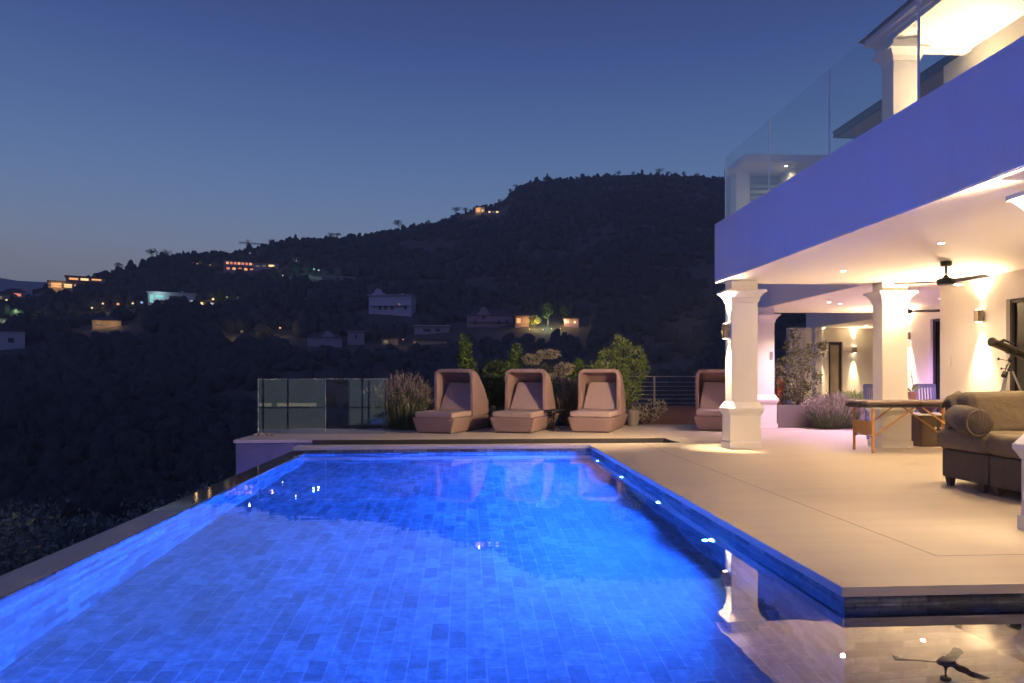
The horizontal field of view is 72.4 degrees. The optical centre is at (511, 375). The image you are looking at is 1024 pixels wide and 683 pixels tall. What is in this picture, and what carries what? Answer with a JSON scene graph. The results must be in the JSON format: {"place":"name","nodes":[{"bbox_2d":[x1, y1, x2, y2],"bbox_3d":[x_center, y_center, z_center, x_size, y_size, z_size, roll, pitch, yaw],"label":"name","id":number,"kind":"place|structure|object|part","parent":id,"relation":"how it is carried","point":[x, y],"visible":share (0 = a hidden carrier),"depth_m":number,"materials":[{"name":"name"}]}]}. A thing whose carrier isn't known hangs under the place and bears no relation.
{"place":"outdoors","nodes":[
{"label":"outdoors","id":0,"kind":"place"},
{"bbox_2d":[0,278,47,294],"bbox_3d":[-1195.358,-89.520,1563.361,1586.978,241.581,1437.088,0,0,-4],"label":"hills","id":1,"kind":"structure","parent":0,"point":[28,287],"depth_m":1496.03,"materials":[{"name":"blue"}]},
{"bbox_2d":[0,175,805,484],"bbox_3d":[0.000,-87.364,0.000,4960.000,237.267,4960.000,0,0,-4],"label":"terrain","id":2,"kind":"structure","parent":0,"point":[344,393],"depth_m":285.74,"materials":[{"name":"plant"}]},
{"bbox_2d":[0,318,8,323],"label":"hillside house","id":3,"kind":"structure","parent":2,"relation":"on","point":[2,320],"depth_m":277.72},
{"bbox_2d":[0,291,16,300],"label":"hillside house","id":4,"kind":"structure","parent":2,"relation":"on","point":[5,295],"depth_m":332.52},
{"bbox_2d":[0,329,26,349],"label":"hillside house","id":5,"kind":"structure","parent":2,"relation":"on","point":[12,338],"depth_m":214.71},
{"bbox_2d":[8,338,13,342],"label":"window","id":6,"kind":"structure","parent":5,"relation":"in","point":[10,340],"depth_m":214.59,"materials":[{"name":"black glass"}]},
{"bbox_2d":[4,288,25,297],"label":"hillside house","id":7,"kind":"structure","parent":2,"relation":"on","point":[19,293],"depth_m":353.63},
{"bbox_2d":[47,280,85,291],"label":"hillside house","id":8,"kind":"structure","parent":2,"relation":"on","point":[55,285],"depth_m":358.83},
{"bbox_2d":[51,283,61,287],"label":"window","id":9,"kind":"structure","parent":8,"relation":"in","point":[52,284],"depth_m":357.84,"materials":[{"name":"orange glass"}]},
{"bbox_2d":[65,275,106,284],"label":"hillside house","id":10,"kind":"structure","parent":2,"relation":"on","point":[94,279],"depth_m":369.06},
{"bbox_2d":[91,316,122,329],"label":"hillside house","id":11,"kind":"structure","parent":2,"relation":"on","point":[99,322],"depth_m":248.48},
{"bbox_2d":[0,474,222,575],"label":"scrub","id":12,"kind":"object","parent":2,"relation":"on","point":[42,544],"visible":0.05,"depth_m":17.76,"materials":[{"name":"green plant"}]},
{"bbox_2d":[114,262,122,269],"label":"tree","id":13,"kind":"object","parent":2,"relation":"on","point":[117,265],"visible":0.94,"depth_m":401.30,"materials":[{"name":"green plant"}]},
{"bbox_2d":[145,248,157,255],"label":"tree","id":14,"kind":"object","parent":2,"relation":"on","point":[152,251],"visible":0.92,"depth_m":420.64,"materials":[{"name":"green plant"}]},
{"bbox_2d":[147,291,196,304],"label":"hillside house","id":15,"kind":"structure","parent":2,"relation":"on","point":[153,296],"depth_m":294.92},
{"bbox_2d":[200,300,216,304],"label":"hillside house","id":16,"kind":"structure","parent":2,"relation":"on","point":[204,302],"depth_m":310.18,"materials":[{"name":"white"}]},
{"bbox_2d":[223,259,258,273],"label":"hillside house","id":17,"kind":"structure","parent":2,"relation":"on","point":[231,265],"depth_m":409.27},
{"bbox_2d":[239,240,282,246],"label":"tree","id":18,"kind":"object","parent":2,"relation":"on","point":[255,243],"visible":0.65,"depth_m":482.52,"materials":[{"name":"plant"}]},
{"bbox_2d":[252,262,279,270],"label":"hillside house","id":19,"kind":"structure","parent":2,"relation":"on","point":[257,266],"depth_m":409.75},
{"bbox_2d":[236,443,311,474],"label":"retaining wall","id":20,"kind":"structure","parent":2,"relation":"on","point":[250,455],"depth_m":13.93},
{"bbox_2d":[306,331,342,346],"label":"hillside house","id":21,"kind":"structure","parent":2,"relation":"on","point":[318,339],"depth_m":250.80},
{"bbox_2d":[322,276,355,280],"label":"hillside house","id":22,"kind":"structure","parent":2,"relation":"on","point":[334,278],"depth_m":391.55,"materials":[{"name":"grey"}]},
{"bbox_2d":[346,330,365,344],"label":"hillside house","id":23,"kind":"structure","parent":2,"relation":"on","point":[355,337],"depth_m":257.58,"materials":[{"name":"white paint"}]},
{"bbox_2d":[380,337,398,344],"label":"hillside house","id":24,"kind":"structure","parent":2,"relation":"on","point":[388,340],"depth_m":260.81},
{"bbox_2d":[367,289,417,316],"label":"hillside house","id":25,"kind":"structure","parent":2,"relation":"on","point":[382,303],"depth_m":309.39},
{"bbox_2d":[393,219,402,224],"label":"tree","id":26,"kind":"object","parent":2,"relation":"on","point":[398,221],"visible":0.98,"depth_m":581.85,"materials":[{"name":"green plant"}]},
{"bbox_2d":[0,169,805,561],"bbox_3d":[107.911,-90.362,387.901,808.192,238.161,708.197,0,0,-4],"label":"forest","id":27,"kind":"object","parent":2,"relation":"on","point":[102,423],"visible":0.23,"depth_m":262.54,"materials":[{"name":"green plant"}]},
{"bbox_2d":[411,339,448,344],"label":"hillside house","id":28,"kind":"structure","parent":2,"relation":"on","point":[430,341],"depth_m":264.47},
{"bbox_2d":[413,325,450,334],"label":"hillside house","id":29,"kind":"structure","parent":2,"relation":"on","point":[425,329],"depth_m":279.52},
{"bbox_2d":[474,206,485,213],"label":"hillside house","id":30,"kind":"structure","parent":2,"relation":"on","point":[479,209],"depth_m":631.87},
{"bbox_2d":[466,307,513,327],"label":"hillside house","id":31,"kind":"structure","parent":2,"relation":"on","point":[483,317],"depth_m":287.79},
{"bbox_2d":[486,210,501,213],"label":"hillside house","id":32,"kind":"structure","parent":2,"relation":"on","point":[492,211],"depth_m":626.23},
{"bbox_2d":[514,315,529,327],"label":"hillside house","id":33,"kind":"structure","parent":2,"relation":"on","point":[521,321],"depth_m":282.33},
{"bbox_2d":[528,315,541,327],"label":"tree","id":34,"kind":"object","parent":2,"relation":"on","point":[535,321],"visible":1,"depth_m":280.82,"materials":[{"name":"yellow plant"}]},
{"bbox_2d":[543,302,552,326],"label":"tree","id":35,"kind":"object","parent":2,"relation":"on","point":[547,312],"visible":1,"depth_m":283.20,"materials":[{"name":"green plant"}]},
{"bbox_2d":[559,305,567,324],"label":"tree","id":36,"kind":"object","parent":2,"relation":"on","point":[564,311],"visible":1,"depth_m":286.79,"materials":[{"name":"green plant"}]},
{"bbox_2d":[563,318,579,327],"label":"hillside house","id":37,"kind":"structure","parent":2,"relation":"on","point":[571,322],"depth_m":285.10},
{"bbox_2d":[276,418,642,428],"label":"soil","id":38,"kind":"structure","parent":0,"point":[342,423],"depth_m":17.75,"materials":[{"name":"brown soil"}]},
{"bbox_2d":[456,333,477,369],"bbox_3d":[-1.206,0.067,18.371,0.988,2.427,0.727,0,0,-25],"label":"conical shrub","id":39,"kind":"object","parent":38,"relation":"on","point":[464,354],"visible":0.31,"depth_m":18.31,"materials":[{"name":"green plant"}]},
{"bbox_2d":[473,358,508,409],"bbox_3d":[-0.515,0.400,18.200,1.197,1.774,1.035,0,0,-32],"label":"leafy shrub","id":40,"kind":"object","parent":38,"relation":"on","point":[494,394],"visible":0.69,"depth_m":17.99,"materials":[{"name":"green plant"}]},
{"bbox_2d":[504,343,523,370],"bbox_3d":[0.091,0.194,18.537,0.666,2.166,0.829,0,0,-4],"label":"leafy shrub","id":41,"kind":"object","parent":38,"relation":"on","point":[515,357],"visible":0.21,"depth_m":18.52,"materials":[{"name":"green plant"}]},
{"bbox_2d":[521,348,577,406],"bbox_3d":[0.972,0.272,18.590,1.642,2.023,0.754,0,0,-4],"label":"flowering shrub","id":42,"kind":"object","parent":38,"relation":"on","point":[560,377],"visible":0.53,"depth_m":18.46,"materials":[{"name":"beige plant"}]},
{"bbox_2d":[550,378,557,395],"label":"leafy shrub","id":43,"kind":"object","parent":38,"relation":"on","point":[555,385],"visible":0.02,"depth_m":17.94,"materials":[{"name":"green plant"}]},
{"bbox_2d":[554,378,577,425],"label":"reeds","id":44,"kind":"object","parent":38,"relation":"on","point":[568,401],"visible":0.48,"depth_m":17.52,"materials":[{"name":"green plant"}]},
{"bbox_2d":[556,357,584,411],"bbox_3d":[1.744,0.387,18.723,1.252,1.786,0.711,0,0,19],"label":"leafy shrub","id":45,"kind":"object","parent":38,"relation":"on","point":[575,372],"visible":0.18,"depth_m":18.69,"materials":[{"name":"green plant"}]},
{"bbox_2d":[587,334,650,409],"bbox_3d":[2.895,0.084,18.976,1.802,2.490,0.900,0,0,-4],"label":"bushy tree","id":46,"kind":"object","parent":38,"relation":"on","point":[637,364],"visible":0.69,"depth_m":18.85,"materials":[{"name":"green plant"}]},
{"bbox_2d":[0,0,946,281],"label":"sky","id":47,"kind":"structure","parent":0,"point":[128,128],"materials":[{"name":"blue"}]},
{"bbox_2d":[0,452,1023,682],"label":"water","id":48,"kind":"structure","parent":0,"point":[548,567],"depth_m":4.32,"materials":[{"name":"blue liquid"}]},
{"label":"pool floor","id":49,"kind":"structure","parent":0,"visible":0},
{"bbox_2d":[0,448,1023,605],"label":"pool wall","id":50,"kind":"structure","parent":49,"relation":"on","point":[928,599],"depth_m":5.08,"materials":[{"name":"tile"}]},
{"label":"terrace base","id":51,"kind":"structure","parent":0,"visible":0},
{"bbox_2d":[0,451,303,596],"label":"infinity edge","id":52,"kind":"object","parent":51,"relation":"attached to","point":[14,580],"visible":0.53,"depth_m":6.09,"materials":[{"name":"stone"}]},
{"bbox_2d":[312,438,676,449],"bbox_3d":[-0.394,1.484,13.646,7.124,0.408,1.106,0,0,-4],"label":"channel lining","id":53,"kind":"object","parent":51,"relation":"on","point":[486,441],"visible":0.19,"depth_m":14.18,"materials":[{"name":"stone"}]},
{"bbox_2d":[233,424,1023,596],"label":"deck","id":54,"kind":"structure","parent":51,"relation":"on","point":[832,510],"depth_m":7.26,"materials":[{"name":"beige stone"}]},
{"bbox_2d":[251,433,276,435],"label":"pebbles","id":55,"kind":"object","parent":54,"relation":"on","point":[261,434],"visible":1,"depth_m":14.81,"materials":[{"name":"grey stone"}]},
{"bbox_2d":[259,379,385,433],"bbox_3d":[-4.765,0.667,15.844,3.684,1.206,1.827,0,0,37],"label":"glass balustrade","id":56,"kind":"object","parent":54,"relation":"on","point":[272,404],"visible":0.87,"depth_m":16.06,"materials":[{"name":"glass"}]},
{"bbox_2d":[361,370,434,429],"bbox_3d":[-2.677,0.558,16.682,1.819,1.425,1.639,0,0,-4],"label":"lavender","id":57,"kind":"object","parent":54,"relation":"on","point":[399,405],"visible":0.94,"depth_m":16.38,"materials":[{"name":"green plant"}]},
{"bbox_2d":[413,369,490,433],"bbox_3d":[-1.339,0.551,16.433,1.029,1.438,2.211,0,0,21],"label":"hooded lounger","id":58,"kind":"object","parent":54,"relation":"on","point":[461,403],"visible":0.96,"depth_m":16.41,"materials":[{"name":"wicker"}]},
{"bbox_2d":[487,407,503,427],"bbox_3d":[-0.381,1.012,17.319,0.857,0.556,0.704,0,0,-4],"label":"plant pot","id":59,"kind":"object","parent":54,"relation":"on","point":[490,423],"visible":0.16,"depth_m":17.13,"materials":[{"name":"ceramic"}]},
{"bbox_2d":[490,369,558,433],"bbox_3d":[0.337,0.551,16.513,1.029,1.438,2.211,0,0,18],"label":"hooded lounger","id":60,"kind":"object","parent":54,"relation":"on","point":[529,396],"visible":0.94,"depth_m":16.51,"materials":[{"name":"wicker"}]},
{"bbox_2d":[543,409,564,430],"bbox_3d":[0.973,1.029,16.346,0.540,0.493,0.540,0,0,-4],"label":"side table","id":61,"kind":"object","parent":54,"relation":"on","point":[553,414],"visible":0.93,"depth_m":16.34,"materials":[{"name":"black metal"}]},
{"bbox_2d":[568,369,627,432],"bbox_3d":[2.082,0.551,16.646,1.029,1.438,2.211,0,0,18],"label":"hooded lounger","id":62,"kind":"object","parent":54,"relation":"on","point":[601,402],"visible":1,"depth_m":16.64,"materials":[{"name":"wicker"}]},
{"bbox_2d":[626,410,639,425],"bbox_3d":[3.082,1.070,17.834,0.360,0.400,0.355,0,0,-4],"label":"flower pot","id":63,"kind":"object","parent":54,"relation":"on","point":[633,418],"visible":0.99,"depth_m":17.71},
{"bbox_2d":[626,405,695,424],"bbox_3d":[5.753,1.118,20.010,4.950,0.435,3.400,0,0,-4],"label":"planter box","id":64,"kind":"object","parent":54,"relation":"on","point":[679,415],"visible":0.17,"depth_m":19.34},
{"bbox_2d":[631,399,667,422],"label":"flowers","id":65,"kind":"object","parent":64,"relation":"on","point":[657,403],"visible":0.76,"depth_m":18.52,"materials":[{"name":"white plant"}]},
{"bbox_2d":[629,376,785,405],"bbox_3d":[5.707,0.535,21.510,5.550,1.070,0.070,0,0,-4],"label":"metal railing","id":66,"kind":"object","parent":64,"relation":"on","point":[654,390],"visible":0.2,"depth_m":21.43,"materials":[{"name":"metal"}]},
{"bbox_2d":[694,369,724,430],"bbox_3d":[5.011,0.551,17.118,1.029,1.438,2.211,0,0,16],"label":"hooded lounger","id":67,"kind":"object","parent":54,"relation":"on","point":[710,386],"visible":0.56,"depth_m":17.17,"materials":[{"name":"wicker"}]},
{"bbox_2d":[777,403,868,427],"bbox_3d":[7.838,0.990,17.739,2.680,0.560,0.900,0,0,-4],"label":"planter box","id":68,"kind":"object","parent":54,"relation":"on","point":[790,415],"visible":0.13,"depth_m":17.23,"materials":[{"name":"concrete"}]},
{"bbox_2d":[774,379,783,404],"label":"red plant","id":69,"kind":"object","parent":68,"relation":"in","point":[778,391],"visible":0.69,"depth_m":17.57,"materials":[{"name":"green plant"}]},
{"bbox_2d":[774,326,828,404],"bbox_3d":[7.286,-0.212,17.713,1.557,2.132,0.694,0,0,-4],"label":"bushy tree","id":70,"kind":"object","parent":68,"relation":"in","point":[797,391],"visible":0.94,"depth_m":17.65,"materials":[{"name":"green plant"}]},
{"bbox_2d":[830,388,869,401],"bbox_3d":[8.618,0.540,17.780,1.003,0.501,0.731,0,0,-4],"label":"hedge","id":71,"kind":"object","parent":68,"relation":"on","point":[858,394],"visible":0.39,"depth_m":17.69,"materials":[{"name":"green plant"}]},
{"bbox_2d":[800,390,864,428],"bbox_3d":[7.731,0.796,16.902,1.686,0.948,1.261,0,0,-4],"label":"lavender","id":72,"kind":"object","parent":54,"relation":"on","point":[829,412],"visible":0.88,"depth_m":16.62,"materials":[{"name":"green plant"}]},
{"bbox_2d":[863,384,872,438],"bbox_3d":[7.342,0.716,13.851,0.550,1.111,0.480,0,0,-2],"label":"slatted chair","id":73,"kind":"object","parent":54,"relation":"on","point":[868,387],"visible":0.28,"depth_m":14.00,"materials":[{"name":"wood"}]},
{"bbox_2d":[715,0,1023,530],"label":"villa","id":74,"kind":"object","parent":54,"relation":"on","point":[909,176],"visible":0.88,"depth_m":11.25,"materials":[{"name":"paint"}]},
{"bbox_2d":[722,323,729,338],"bbox_3d":[3.769,-0.790,12.327,0.124,0.268,0.100,0,0,-4],"label":"wall lamp","id":75,"kind":"object","parent":74,"relation":"attached to","point":[725,330],"visible":1,"depth_m":12.28,"materials":[{"name":"metal"}]},
{"bbox_2d":[829,342,840,397],"bbox_3d":[10.261,0.100,22.287,0.420,2.340,0.075,0,0,-4],"label":"door","id":76,"kind":"structure","parent":74,"relation":"in","point":[834,347],"depth_m":22.25,"materials":[{"name":"beige wood"}]},
{"bbox_2d":[852,346,856,352],"bbox_3d":[10.850,-0.830,22.179,0.100,0.208,0.124,0,0,-4],"label":"wall lamp","id":77,"kind":"object","parent":74,"relation":"attached to","point":[854,349],"visible":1,"depth_m":22.12,"materials":[{"name":"metal"}]},
{"bbox_2d":[908,308,939,313],"bbox_3d":[8.506,-1.494,14.825,1.063,0.349,1.228,0,0,16],"label":"ceiling fan","id":78,"kind":"object","parent":74,"relation":"hanging from","point":[910,311],"visible":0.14,"depth_m":14.75,"materials":[{"name":"black metal"}]},
{"bbox_2d":[933,318,939,412],"bbox_3d":[10.128,-0.040,15.472,0.080,2.620,2.380,0,0,-4],"label":"sliding door","id":79,"kind":"structure","parent":74,"relation":"in","point":[936,322],"depth_m":16.58,"materials":[{"name":"black metal"}]},
{"bbox_2d":[893,261,990,286],"bbox_3d":[6.168,-1.492,10.217,1.063,0.349,1.228,0,0,16],"label":"ceiling fan","id":80,"kind":"object","parent":74,"relation":"hanging from","point":[946,280],"visible":1,"depth_m":10.11,"materials":[{"name":"black metal"}]},
{"bbox_2d":[974,309,983,321],"bbox_3d":[7.849,-1.010,11.758,0.124,0.208,0.100,0,0,-4],"label":"wall lamp","id":81,"kind":"object","parent":74,"relation":"attached to","point":[978,315],"visible":1,"depth_m":11.71,"materials":[{"name":"metal"}]},
{"bbox_2d":[1010,298,1023,390],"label":"sliding door","id":82,"kind":"structure","parent":74,"relation":"in","point":[1016,305],"depth_m":11.14,"materials":[{"name":"black glass"}]},
{"bbox_2d":[845,399,944,452],"bbox_3d":[6.698,0.840,11.854,1.890,0.860,0.680,0,0,-4],"label":"massage table","id":83,"kind":"object","parent":54,"relation":"on","point":[862,427],"visible":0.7,"depth_m":11.59,"materials":[{"name":"brown wood"}]},
{"bbox_2d":[908,370,922,399],"bbox_3d":[7.767,0.192,13.584,0.350,0.634,0.360,0,0,-40],"label":"orchid pot","id":84,"kind":"object","parent":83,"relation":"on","point":[912,394],"visible":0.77,"depth_m":13.54,"materials":[{"name":"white ceramic"}]},
{"bbox_2d":[913,384,936,412],"bbox_3d":[8.527,0.716,14.161,0.480,1.111,0.550,0,0,-8],"label":"slatted chair","id":85,"kind":"object","parent":54,"relation":"on","point":[932,387],"visible":0.44,"depth_m":14.40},
{"bbox_2d":[911,413,940,446],"bbox_3d":[7.644,0.978,12.807,0.820,0.585,0.620,0,0,-4],"label":"cabinet","id":86,"kind":"object","parent":54,"relation":"on","point":[923,434],"visible":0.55,"depth_m":12.55,"materials":[{"name":"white wood"}]},
{"bbox_2d":[915,407,936,413],"bbox_3d":[7.555,0.619,12.791,0.400,0.130,0.400,0,0,-4],"label":"bowl","id":87,"kind":"object","parent":86,"relation":"on","point":[921,410],"visible":0.5,"depth_m":12.69,"materials":[{"name":"ceramic"}]},
{"bbox_3d":[7.480,0.990,12.548,0.280,0.440,0.014,0,0,-4],"label":"door","id":88,"kind":"part","parent":86,"relation":"part of","materials":[{"name":"brown wood"}]},
{"bbox_2d":[938,391,1023,496],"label":"sofa","id":89,"kind":"object","parent":54,"relation":"on","point":[980,434],"visible":0.96,"depth_m":7.72,"materials":[{"name":"fabric"}]},
{"bbox_2d":[938,391,961,408],"bbox_3d":[5.336,0.299,8.339,0.340,0.242,0.300,0,0,-4],"label":"crumpled throw","id":90,"kind":"object","parent":89,"relation":"on","point":[951,399],"visible":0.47,"depth_m":8.29,"materials":[{"name":"fabric"}]},
{"bbox_2d":[987,337,1023,390],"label":"telescope","id":91,"kind":"object","parent":54,"relation":"on","point":[1011,350],"visible":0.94,"depth_m":9.51,"materials":[{"name":"black metal"}]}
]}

